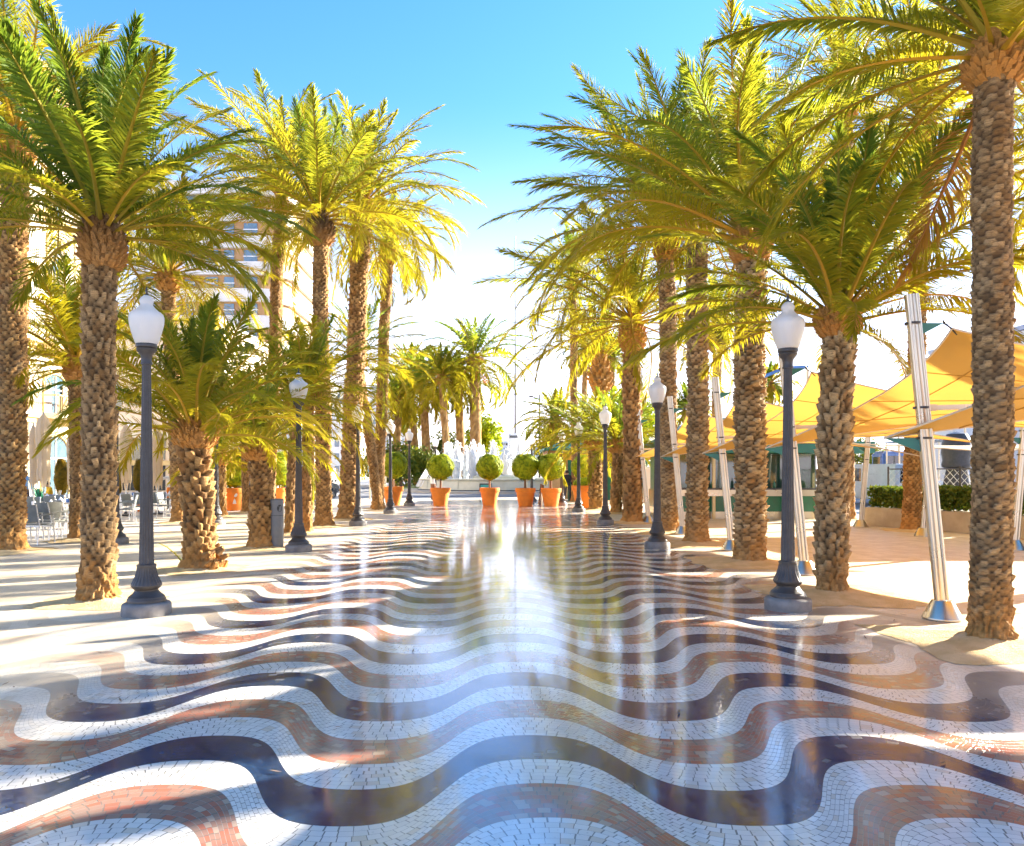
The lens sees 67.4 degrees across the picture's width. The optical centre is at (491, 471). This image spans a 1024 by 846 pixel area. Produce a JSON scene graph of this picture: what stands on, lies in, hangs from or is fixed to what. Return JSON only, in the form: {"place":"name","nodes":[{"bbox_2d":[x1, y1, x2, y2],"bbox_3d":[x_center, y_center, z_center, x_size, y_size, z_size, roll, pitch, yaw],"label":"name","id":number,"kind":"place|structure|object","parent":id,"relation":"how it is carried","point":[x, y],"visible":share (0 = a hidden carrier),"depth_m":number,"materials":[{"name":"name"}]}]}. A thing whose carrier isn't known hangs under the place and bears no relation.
{"place":"outdoors","nodes":[
{"label":"outdoors","id":0,"kind":"place"},
{"bbox_2d":[0,58,80,496],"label":"hotel","id":1,"kind":"structure","parent":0,"point":[49,402],"depth_m":41.22,"materials":[{"name":"beige concrete"}]},
{"bbox_2d":[40,431,68,494],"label":"arched door","id":2,"kind":"structure","parent":1,"relation":"in","point":[58,450],"depth_m":42.18,"materials":[{"name":"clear glass"}]},
{"bbox_2d":[42,372,67,412],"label":"window","id":3,"kind":"structure","parent":1,"relation":"in","point":[50,404],"depth_m":42.04,"materials":[{"name":"clear glass"}]},
{"bbox_2d":[133,180,313,388],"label":"tower block","id":4,"kind":"structure","parent":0,"point":[303,301],"depth_m":86.00,"materials":[{"name":"beige concrete"}]},
{"bbox_2d":[25,472,858,546],"bbox_3d":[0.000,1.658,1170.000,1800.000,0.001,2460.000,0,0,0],"label":"ground","id":5,"kind":"structure","parent":0,"point":[129,526],"depth_m":23.94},
{"bbox_2d":[0,547,61,555],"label":"soil","id":6,"kind":"structure","parent":5,"relation":"on","point":[25,551],"depth_m":15.63,"materials":[{"name":"soil"}]},
{"bbox_2d":[0,0,218,549],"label":"palm tree","id":7,"kind":"object","parent":6,"relation":"on","point":[14,363],"visible":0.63,"depth_m":15.62,"materials":[{"name":"green plant"}]},
{"bbox_2d":[35,411,52,518],"bbox_3d":[-15.400,-0.204,26.400,0.600,3.708,0.600,0,0,0],"label":"closed umbrella","id":8,"kind":"object","parent":5,"relation":"on","point":[43,471],"visible":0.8,"depth_m":26.25,"materials":[{"name":"fabric"}]},
{"bbox_2d":[41,538,80,542],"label":"soil","id":9,"kind":"structure","parent":5,"relation":"on","point":[69,540],"depth_m":17.94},
{"bbox_2d":[11,251,220,537],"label":"palm tree","id":10,"kind":"object","parent":9,"relation":"on","point":[65,321],"visible":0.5,"depth_m":17.83,"materials":[{"name":"green plant"}]},
{"bbox_2d":[152,429,165,514],"bbox_3d":[-12.855,-0.050,29.552,0.600,3.400,0.600,0,0,0],"label":"closed umbrella","id":11,"kind":"object","parent":5,"relation":"on","point":[157,467],"visible":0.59,"depth_m":29.40,"materials":[{"name":"fabric"}]},
{"bbox_2d":[158,521,181,523],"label":"soil","id":12,"kind":"structure","parent":5,"relation":"on","point":[171,522],"depth_m":24.32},
{"bbox_2d":[28,157,300,521],"bbox_3d":[-10.204,-3.882,24.691,7.818,11.184,7.765,0,0,11],"label":"palm tree","id":13,"kind":"object","parent":12,"relation":"on","point":[169,281],"visible":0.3,"depth_m":24.53,"materials":[{"name":"green plant"}]},
{"bbox_2d":[116,316,267,491],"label":"building","id":14,"kind":"structure","parent":5,"relation":"on","point":[166,461],"depth_m":60.21,"materials":[{"name":"beige concrete"}]},
{"bbox_2d":[221,515,236,517],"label":"soil","id":15,"kind":"structure","parent":5,"relation":"on","point":[224,516],"depth_m":27.68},
{"bbox_2d":[153,406,282,514],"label":"palm tree","id":16,"kind":"object","parent":15,"relation":"on","point":[224,476],"visible":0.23,"depth_m":27.73,"materials":[{"name":"green plant"}]},
{"bbox_2d":[226,454,241,510],"bbox_3d":[-10.879,0.415,32.464,1.336,2.470,1.272,0,0,0],"label":"potted topiary","id":17,"kind":"object","parent":5,"relation":"on","point":[234,493],"visible":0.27,"depth_m":32.12,"materials":[{"name":"ceramic"}]},
{"bbox_2d":[393,342,487,477],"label":"palm tree","id":18,"kind":"object","parent":5,"relation":"on","point":[441,365],"visible":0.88,"depth_m":75.31,"materials":[{"name":"green plant"}]},
{"bbox_2d":[413,349,497,477],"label":"palm tree","id":19,"kind":"object","parent":5,"relation":"on","point":[459,421],"visible":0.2,"depth_m":79.57,"materials":[{"name":"green plant"}]},
{"bbox_2d":[414,313,533,451],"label":"palm tree","id":20,"kind":"object","parent":5,"relation":"on","point":[471,338],"visible":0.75,"depth_m":77.00,"materials":[{"name":"green plant"}]},
{"bbox_2d":[403,430,548,493],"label":"fountain","id":21,"kind":"object","parent":5,"relation":"on","point":[507,481],"visible":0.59,"depth_m":61.94,"materials":[{"name":"stone"}]},
{"bbox_2d":[464,413,504,457],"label":"broadleaf tree","id":22,"kind":"object","parent":5,"relation":"on","point":[490,431],"visible":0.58,"depth_m":83.18,"materials":[{"name":"green plant"}]},
{"bbox_2d":[512,386,586,451],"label":"palm tree","id":23,"kind":"object","parent":5,"relation":"on","point":[550,428],"visible":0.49,"depth_m":56.28,"materials":[{"name":"green plant"}]},
{"bbox_2d":[764,361,802,404],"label":"palm tree","id":24,"kind":"object","parent":5,"relation":"on","point":[773,389],"visible":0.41,"depth_m":69.29,"materials":[{"name":"green plant"}]},
{"bbox_2d":[0,499,1023,845],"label":"promenade","id":25,"kind":"structure","parent":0,"point":[484,713],"depth_m":5.53,"materials":[{"name":"tile"}]},
{"bbox_2d":[22,592,168,609],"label":"soil","id":26,"kind":"structure","parent":25,"relation":"on","point":[68,602],"depth_m":9.39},
{"bbox_2d":[0,0,322,601],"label":"palm tree","id":27,"kind":"object","parent":26,"relation":"on","point":[98,139],"visible":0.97,"depth_m":9.51,"materials":[{"name":"green plant"}]},
{"bbox_2d":[121,286,171,618],"bbox_3d":[-3.980,-0.231,8.860,0.542,3.801,0.542,0,0,0],"label":"street lamp","id":28,"kind":"object","parent":25,"relation":"on","point":[146,598],"visible":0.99,"depth_m":8.79,"materials":[{"name":"grey metal"}]},
{"bbox_2d":[157,564,249,575],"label":"soil","id":29,"kind":"structure","parent":25,"relation":"on","point":[174,570],"depth_m":12.59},
{"bbox_2d":[10,290,346,569],"bbox_3d":[-4.967,-0.611,12.883,4.966,4.641,4.833,0,0,0],"label":"palm tree","id":30,"kind":"object","parent":29,"relation":"on","point":[197,395],"visible":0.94,"depth_m":12.66,"materials":[{"name":"green plant"}]},
{"bbox_2d":[228,545,284,550],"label":"soil","id":31,"kind":"structure","parent":25,"relation":"on","point":[245,548],"depth_m":16.12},
{"bbox_2d":[161,360,362,547],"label":"palm tree","id":32,"kind":"object","parent":31,"relation":"on","point":[260,486],"visible":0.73,"depth_m":16.30,"materials":[{"name":"green plant"}]},
{"bbox_2d":[270,499,283,546],"bbox_3d":[-4.606,1.120,16.500,0.284,1.060,0.284,0,0,0],"label":"litter bin","id":33,"kind":"object","parent":25,"relation":"on","point":[277,522],"visible":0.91,"depth_m":16.38,"materials":[{"name":"metal"}]},
{"bbox_2d":[285,368,311,552],"bbox_3d":[-3.980,-0.231,15.850,0.542,3.801,0.542,0,0,-23],"label":"street lamp","id":34,"kind":"object","parent":25,"relation":"on","point":[298,542],"visible":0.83,"depth_m":15.78,"materials":[{"name":"grey metal"}]},
{"bbox_2d":[306,531,328,534],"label":"soil","id":35,"kind":"structure","parent":25,"relation":"on","point":[312,532],"depth_m":20.21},
{"bbox_2d":[225,314,397,530],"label":"palm tree","id":36,"kind":"object","parent":35,"relation":"on","point":[308,506],"visible":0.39,"depth_m":20.27,"materials":[{"name":"green plant"}]},
{"bbox_2d":[312,524,346,527],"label":"soil","id":37,"kind":"structure","parent":25,"relation":"on","point":[329,526],"depth_m":22.66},
{"bbox_2d":[179,82,462,525],"bbox_3d":[-5.175,-4.562,23.187,8.607,12.545,7.585,0,0,0],"label":"palm tree","id":38,"kind":"object","parent":37,"relation":"on","point":[321,184],"visible":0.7,"depth_m":22.61,"materials":[{"name":"green plant"}]},
{"bbox_2d":[333,518,373,520],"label":"soil","id":39,"kind":"structure","parent":25,"relation":"on","point":[336,519],"depth_m":25.85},
{"bbox_2d":[255,88,485,518],"bbox_3d":[-4.288,-5.374,26.293,8.308,14.168,8.289,0,0,0],"label":"palm tree","id":40,"kind":"object","parent":39,"relation":"on","point":[358,305],"visible":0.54,"depth_m":26.12,"materials":[{"name":"green plant"}]},
{"bbox_2d":[349,404,366,525],"bbox_3d":[-4.050,-0.231,23.300,0.542,3.801,0.542,0,0,44],"label":"street lamp","id":41,"kind":"object","parent":25,"relation":"on","point":[357,519],"visible":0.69,"depth_m":23.23,"materials":[{"name":"grey metal"}]},
{"bbox_2d":[384,451,406,505],"bbox_3d":[-4.779,0.330,37.373,1.390,2.639,1.431,0,0,-16],"label":"potted topiary","id":42,"kind":"object","parent":25,"relation":"on","point":[399,464],"visible":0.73,"depth_m":36.98,"materials":[{"name":"green plant"}]},
{"bbox_2d":[426,453,453,505],"bbox_3d":[-2.454,0.393,36.685,1.363,2.514,1.324,0,0,0],"label":"potted topiary","id":43,"kind":"object","parent":25,"relation":"on","point":[440,467],"visible":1,"depth_m":36.30,"materials":[{"name":"plant"}]},
{"bbox_2d":[475,454,503,505],"bbox_3d":[-0.113,0.393,37.010,1.324,2.514,1.363,0,0,27],"label":"potted topiary","id":44,"kind":"object","parent":25,"relation":"on","point":[489,467],"visible":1,"depth_m":36.64,"materials":[{"name":"green plant"}]},
{"bbox_2d":[511,454,538,506],"bbox_3d":[1.597,0.393,36.311,1.324,2.514,1.363,0,0,-42],"label":"potted topiary","id":45,"kind":"object","parent":25,"relation":"on","point":[524,467],"visible":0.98,"depth_m":35.94,"materials":[{"name":"green plant"}]},
{"bbox_2d":[537,453,565,506],"bbox_3d":[2.809,0.393,35.993,1.363,2.514,1.324,0,0,-43],"label":"potted topiary","id":46,"kind":"object","parent":25,"relation":"on","point":[550,495],"visible":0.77,"depth_m":35.63,"materials":[{"name":"green plant"}]},
{"bbox_2d":[539,435,649,500],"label":"kiosk","id":47,"kind":"object","parent":25,"relation":"on","point":[556,483],"visible":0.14,"depth_m":42.74,"materials":[{"name":"green paint"}]},
{"bbox_2d":[585,508,609,510],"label":"soil","id":48,"kind":"structure","parent":25,"relation":"on","point":[586,509],"depth_m":32.49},
{"bbox_2d":[520,387,654,508],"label":"palm tree","id":49,"kind":"object","parent":48,"relation":"on","point":[595,492],"visible":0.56,"depth_m":32.75,"materials":[{"name":"green plant"}]},
{"bbox_2d":[597,403,613,524],"bbox_3d":[3.540,-0.231,23.900,0.542,3.801,0.542,0,0,-3],"label":"street lamp","id":50,"kind":"object","parent":25,"relation":"on","point":[605,518],"visible":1,"depth_m":23.83,"materials":[{"name":"grey metal"}]},
{"bbox_2d":[614,520,651,524],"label":"soil","id":51,"kind":"structure","parent":25,"relation":"on","point":[626,522],"depth_m":24.23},
{"bbox_2d":[471,193,803,521],"bbox_3d":[4.197,-3.566,24.798,9.288,10.552,9.256,0,0,-36],"label":"palm tree","id":52,"kind":"object","parent":51,"relation":"on","point":[633,338],"visible":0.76,"depth_m":24.50,"materials":[{"name":"green plant"}]},
{"bbox_2d":[637,409,652,522],"bbox_3d":[5.032,-0.164,24.600,1.132,3.627,0.410,0,0,0],"label":"sail mast","id":53,"kind":"object","parent":25,"relation":"on","point":[648,518],"visible":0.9,"depth_m":24.54,"materials":[{"name":"metal"}]},
{"bbox_2d":[636,410,919,457],"bbox_3d":[7.711,-0.985,22.139,7.083,1.253,4.491,0,0,7],"label":"shade sail","id":54,"kind":"object","parent":53,"relation":"attached to","point":[682,435],"visible":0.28,"depth_m":21.55,"materials":[{"name":"fabric"}]},
{"bbox_2d":[644,372,669,549],"bbox_3d":[3.550,-0.231,16.450,0.542,3.801,0.542,0,0,20],"label":"street lamp","id":55,"kind":"object","parent":25,"relation":"on","point":[656,539],"visible":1,"depth_m":16.38,"materials":[{"name":"grey metal"}]},
{"bbox_2d":[629,529,709,534],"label":"soil","id":56,"kind":"structure","parent":25,"relation":"on","point":[645,531],"depth_m":20.45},
{"bbox_2d":[477,57,859,530],"bbox_3d":[4.391,-4.312,20.867,9.655,12.044,9.821,0,0,0],"label":"palm tree","id":57,"kind":"object","parent":56,"relation":"on","point":[667,365],"visible":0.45,"depth_m":20.64,"materials":[{"name":"green plant"}]},
{"bbox_2d":[661,396,685,533],"bbox_3d":[5.032,-0.164,20.200,1.132,3.627,0.410,0,0,0],"label":"sail mast","id":58,"kind":"object","parent":25,"relation":"on","point":[674,460],"visible":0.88,"depth_m":20.14,"materials":[{"name":"metal"}]},
{"bbox_2d":[660,402,1023,456],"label":"shade sail","id":59,"kind":"object","parent":58,"relation":"attached to","point":[772,410],"visible":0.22,"depth_m":17.56,"materials":[{"name":"fabric"}]},
{"bbox_2d":[667,540,725,547],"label":"soil","id":60,"kind":"structure","parent":25,"relation":"on","point":[690,544],"depth_m":17.04,"materials":[{"name":"soil"}]},
{"bbox_2d":[518,29,890,541],"bbox_3d":[4.585,-3.746,17.383,8.106,10.911,7.528,0,0,-45],"label":"palm tree","id":61,"kind":"object","parent":60,"relation":"on","point":[697,518],"visible":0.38,"depth_m":17.30,"materials":[{"name":"green plant"}]},
{"bbox_2d":[705,377,733,550],"bbox_3d":[5.032,-0.164,16.100,1.132,3.627,0.410,0,0,0],"label":"sail mast","id":62,"kind":"object","parent":25,"relation":"on","point":[721,457],"visible":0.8,"depth_m":16.04,"materials":[{"name":"metal"}]},
{"bbox_2d":[702,372,1023,453],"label":"shade sail","id":63,"kind":"object","parent":62,"relation":"attached to","point":[805,402],"visible":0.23,"depth_m":13.71,"materials":[{"name":"fabric"}]},
{"bbox_2d":[684,556,814,569],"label":"soil","id":64,"kind":"structure","parent":25,"relation":"on","point":[770,563],"depth_m":13.45,"materials":[{"name":"soil"}]},
{"bbox_2d":[529,0,1023,560],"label":"palm tree","id":65,"kind":"object","parent":64,"relation":"on","point":[749,394],"visible":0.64,"depth_m":13.55,"materials":[{"name":"green plant"}]},
{"bbox_2d":[643,418,874,518],"bbox_3d":[9.475,-0.375,28.600,6.950,4.050,5.400,0,0,0],"label":"kiosk","id":66,"kind":"object","parent":25,"relation":"on","point":[807,459],"visible":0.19,"depth_m":26.74,"materials":[{"name":"green paint"}]},
{"bbox_2d":[680,454,815,487],"bbox_3d":[8.850,-0.010,26.760,4.900,1.180,0.040,0,0,0],"label":"window pane","id":67,"kind":"structure","parent":66,"relation":"in","point":[807,462],"depth_m":26.74,"materials":[{"name":"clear glass"}]},
{"bbox_2d":[764,294,811,612],"bbox_3d":[3.550,-0.231,9.200,0.542,3.801,0.542,0,0,42],"label":"street lamp","id":68,"kind":"object","parent":25,"relation":"on","point":[787,594],"visible":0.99,"depth_m":9.13,"materials":[{"name":"grey metal"}]},
{"bbox_2d":[766,353,816,575],"bbox_3d":[5.207,-0.164,12.350,1.481,3.627,0.410,0,0,0],"label":"sail mast","id":69,"kind":"object","parent":25,"relation":"on","point":[805,565],"visible":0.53,"depth_m":12.29,"materials":[{"name":"metal"}]},
{"bbox_2d":[765,327,1023,448],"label":"shade sail","id":70,"kind":"object","parent":69,"relation":"attached to","point":[948,366],"visible":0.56,"depth_m":10.15,"materials":[{"name":"fabric"}]},
{"bbox_2d":[741,584,928,608],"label":"soil","id":71,"kind":"structure","parent":25,"relation":"on","point":[863,595],"depth_m":9.82,"materials":[{"name":"soil"}]},
{"bbox_2d":[614,99,1023,591],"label":"palm tree","id":72,"kind":"object","parent":71,"relation":"on","point":[830,273],"visible":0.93,"depth_m":9.86,"materials":[{"name":"green plant"}]},
{"bbox_2d":[853,437,870,526],"bbox_3d":[10.971,0.272,22.813,0.459,2.756,0.410,0,0,-32],"label":"sail mast","id":73,"kind":"object","parent":25,"relation":"on","point":[860,522],"visible":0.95,"depth_m":22.74,"materials":[{"name":"metal"}]},
{"bbox_2d":[881,528,943,532],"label":"soil","id":74,"kind":"structure","parent":25,"relation":"on","point":[899,530],"depth_m":21.08,"materials":[{"name":"soil"}]},
{"bbox_2d":[764,0,1023,529],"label":"palm tree","id":75,"kind":"object","parent":74,"relation":"on","point":[912,485],"visible":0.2,"depth_m":21.07,"materials":[{"name":"green plant"}]},
{"bbox_2d":[864,484,971,533],"bbox_3d":[12.464,0.988,21.863,0.920,1.323,3.697,0,0,-22],"label":"hedge planter","id":76,"kind":"object","parent":25,"relation":"on","point":[884,514],"visible":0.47,"depth_m":22.21,"materials":[{"name":"concrete"}]},
{"bbox_2d":[886,293,971,622],"bbox_3d":[5.207,-0.164,8.570,1.481,3.627,0.410,0,0,0],"label":"sail mast","id":77,"kind":"object","parent":25,"relation":"on","point":[941,606],"visible":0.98,"depth_m":8.51,"materials":[{"name":"metal"}]},
{"bbox_2d":[884,385,1023,438],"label":"shade sail","id":78,"kind":"object","parent":77,"relation":"attached to","point":[959,419],"visible":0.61,"depth_m":8.29,"materials":[{"name":"fabric"}]},
{"bbox_2d":[855,624,1023,664],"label":"soil","id":79,"kind":"structure","parent":25,"relation":"on","point":[953,643],"depth_m":7.13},
{"bbox_2d":[699,0,1023,640],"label":"palm tree","id":80,"kind":"object","parent":79,"relation":"on","point":[990,76],"visible":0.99,"depth_m":7.33,"materials":[{"name":"green plant"}]},
{"bbox_2d":[1013,427,1023,550],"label":"sail mast","id":81,"kind":"object","parent":25,"relation":"on","point":[1017,514],"visible":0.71,"depth_m":16.04,"materials":[{"name":"metal"}]},
{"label":"soil","id":82,"kind":"structure","parent":25,"relation":"on","visible":0},
{"bbox_2d":[213,331,383,532],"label":"palm tree","id":83,"kind":"object","parent":82,"relation":"on","point":[289,514],"visible":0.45,"depth_m":19.86,"materials":[{"name":"green plant"}]},
{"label":"soil","id":84,"kind":"structure","parent":25,"relation":"on","visible":0},
{"bbox_2d":[283,298,434,509],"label":"palm tree","id":85,"kind":"object","parent":84,"relation":"on","point":[374,480],"visible":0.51,"depth_m":32.30,"materials":[{"name":"green plant"}]},
{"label":"soil","id":86,"kind":"structure","parent":25,"relation":"on","visible":0},
{"bbox_2d":[334,188,454,507],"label":"palm tree","id":87,"kind":"object","parent":86,"relation":"on","point":[386,302],"visible":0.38,"depth_m":33.94,"materials":[{"name":"green plant"}]},
{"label":"soil","id":88,"kind":"structure","parent":25,"relation":"on","visible":0},
{"bbox_2d":[171,68,400,498],"bbox_3d":[-7.585,-5.896,27.826,8.561,15.212,7.828,0,0,0],"label":"palm tree","id":89,"kind":"object","parent":88,"relation":"on","point":[276,295],"visible":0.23,"depth_m":27.03,"materials":[{"name":"green plant"}]},
{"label":"soil","id":90,"kind":"structure","parent":25,"relation":"on","visible":0},
{"bbox_2d":[546,384,680,512],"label":"palm tree","id":91,"kind":"object","parent":90,"relation":"on","point":[615,437],"visible":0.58,"depth_m":29.79,"materials":[{"name":"green plant"}]},
{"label":"soil","id":92,"kind":"structure","parent":25,"relation":"on","visible":0},
{"bbox_2d":[507,222,630,501],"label":"palm tree","id":93,"kind":"object","parent":92,"relation":"on","point":[573,398],"visible":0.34,"depth_m":41.08,"materials":[{"name":"green plant"}]},
{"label":"soil","id":94,"kind":"structure","parent":25,"relation":"on","visible":0},
{"bbox_2d":[525,274,658,485],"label":"palm tree","id":95,"kind":"object","parent":94,"relation":"on","point":[600,374],"visible":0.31,"depth_m":42.62,"materials":[{"name":"green plant"}]},
{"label":"soil","id":96,"kind":"structure","parent":25,"relation":"on","visible":0},
{"bbox_2d":[651,268,777,416],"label":"palm tree","id":97,"kind":"object","parent":96,"relation":"on","point":[712,349],"visible":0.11,"depth_m":42.59,"materials":[{"name":"green plant"}]},
{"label":"soil","id":98,"kind":"structure","parent":25,"relation":"on","visible":0},
{"bbox_2d":[720,0,966,518],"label":"palm tree","id":99,"kind":"object","parent":98,"relation":"on","point":[841,43],"visible":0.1,"depth_m":25.28,"materials":[{"name":"green plant"}]},
{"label":"soil","id":100,"kind":"structure","parent":25,"relation":"on","visible":0},
{"bbox_2d":[896,82,1023,309],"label":"palm tree","id":101,"kind":"object","parent":100,"relation":"on","point":[1016,149],"visible":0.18,"depth_m":12.94,"materials":[{"name":"green plant"}]},
{"bbox_2d":[0,0,1023,468],"label":"sky","id":102,"kind":"structure","parent":0,"point":[494,65],"materials":[{"name":"blue"}]},
{"bbox_2d":[497,236,541,460],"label":"ship","id":103,"kind":"object","parent":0,"point":[513,437],"visible":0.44,"depth_m":149.84,"materials":[{"name":"white paint"}]},
{"bbox_2d":[855,498,968,510],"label":"harbour street","id":104,"kind":"structure","parent":0,"point":[857,504],"depth_m":38.28,"materials":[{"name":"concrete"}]},
{"bbox_2d":[854,464,922,501],"bbox_3d":[19.200,0.650,38.000,1.980,2.000,4.824,0,0,-10],"label":"van","id":105,"kind":"object","parent":104,"relation":"on","point":[877,474],"visible":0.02,"depth_m":36.81,"materials":[{"name":"silver metal"}]},
{"bbox_2d":[872,440,942,485],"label":"truck","id":106,"kind":"object","parent":104,"relation":"on","point":[886,457],"visible":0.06,"depth_m":41.97,"materials":[{"name":"metal"}]},
{"bbox_2d":[941,431,971,486],"bbox_3d":[20.598,-0.060,34.000,1.280,3.420,1.280,0,0,0],"label":"sculpture","id":107,"kind":"object","parent":104,"relation":"on","point":[951,458],"visible":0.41,"depth_m":33.59,"materials":[{"name":"grey metal"}]},
{"bbox_2d":[928,325,1023,488],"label":"building","id":108,"kind":"structure","parent":0,"point":[969,431],"depth_m":63.10,"materials":[{"name":"stone"}]},
{"label":"lawn","id":109,"kind":"structure","parent":0,"visible":0},
{"bbox_2d":[367,373,431,485],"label":"palm tree","id":110,"kind":"object","parent":109,"relation":"on","point":[397,421],"visible":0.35,"depth_m":83.52,"materials":[{"name":"green plant"}]},
{"bbox_2d":[369,341,431,483],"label":"palm tree","id":111,"kind":"object","parent":109,"relation":"on","point":[414,429],"visible":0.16,"depth_m":87.24,"materials":[{"name":"green plant"}]},
{"bbox_2d":[397,445,432,486],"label":"broadleaf tree","id":112,"kind":"object","parent":109,"relation":"on","point":[418,463],"visible":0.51,"depth_m":75.40,"materials":[{"name":"green plant"}]},
{"bbox_2d":[388,353,463,453],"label":"palm tree","id":113,"kind":"object","parent":109,"relation":"on","point":[425,432],"visible":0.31,"depth_m":81.56,"materials":[{"name":"green plant"}]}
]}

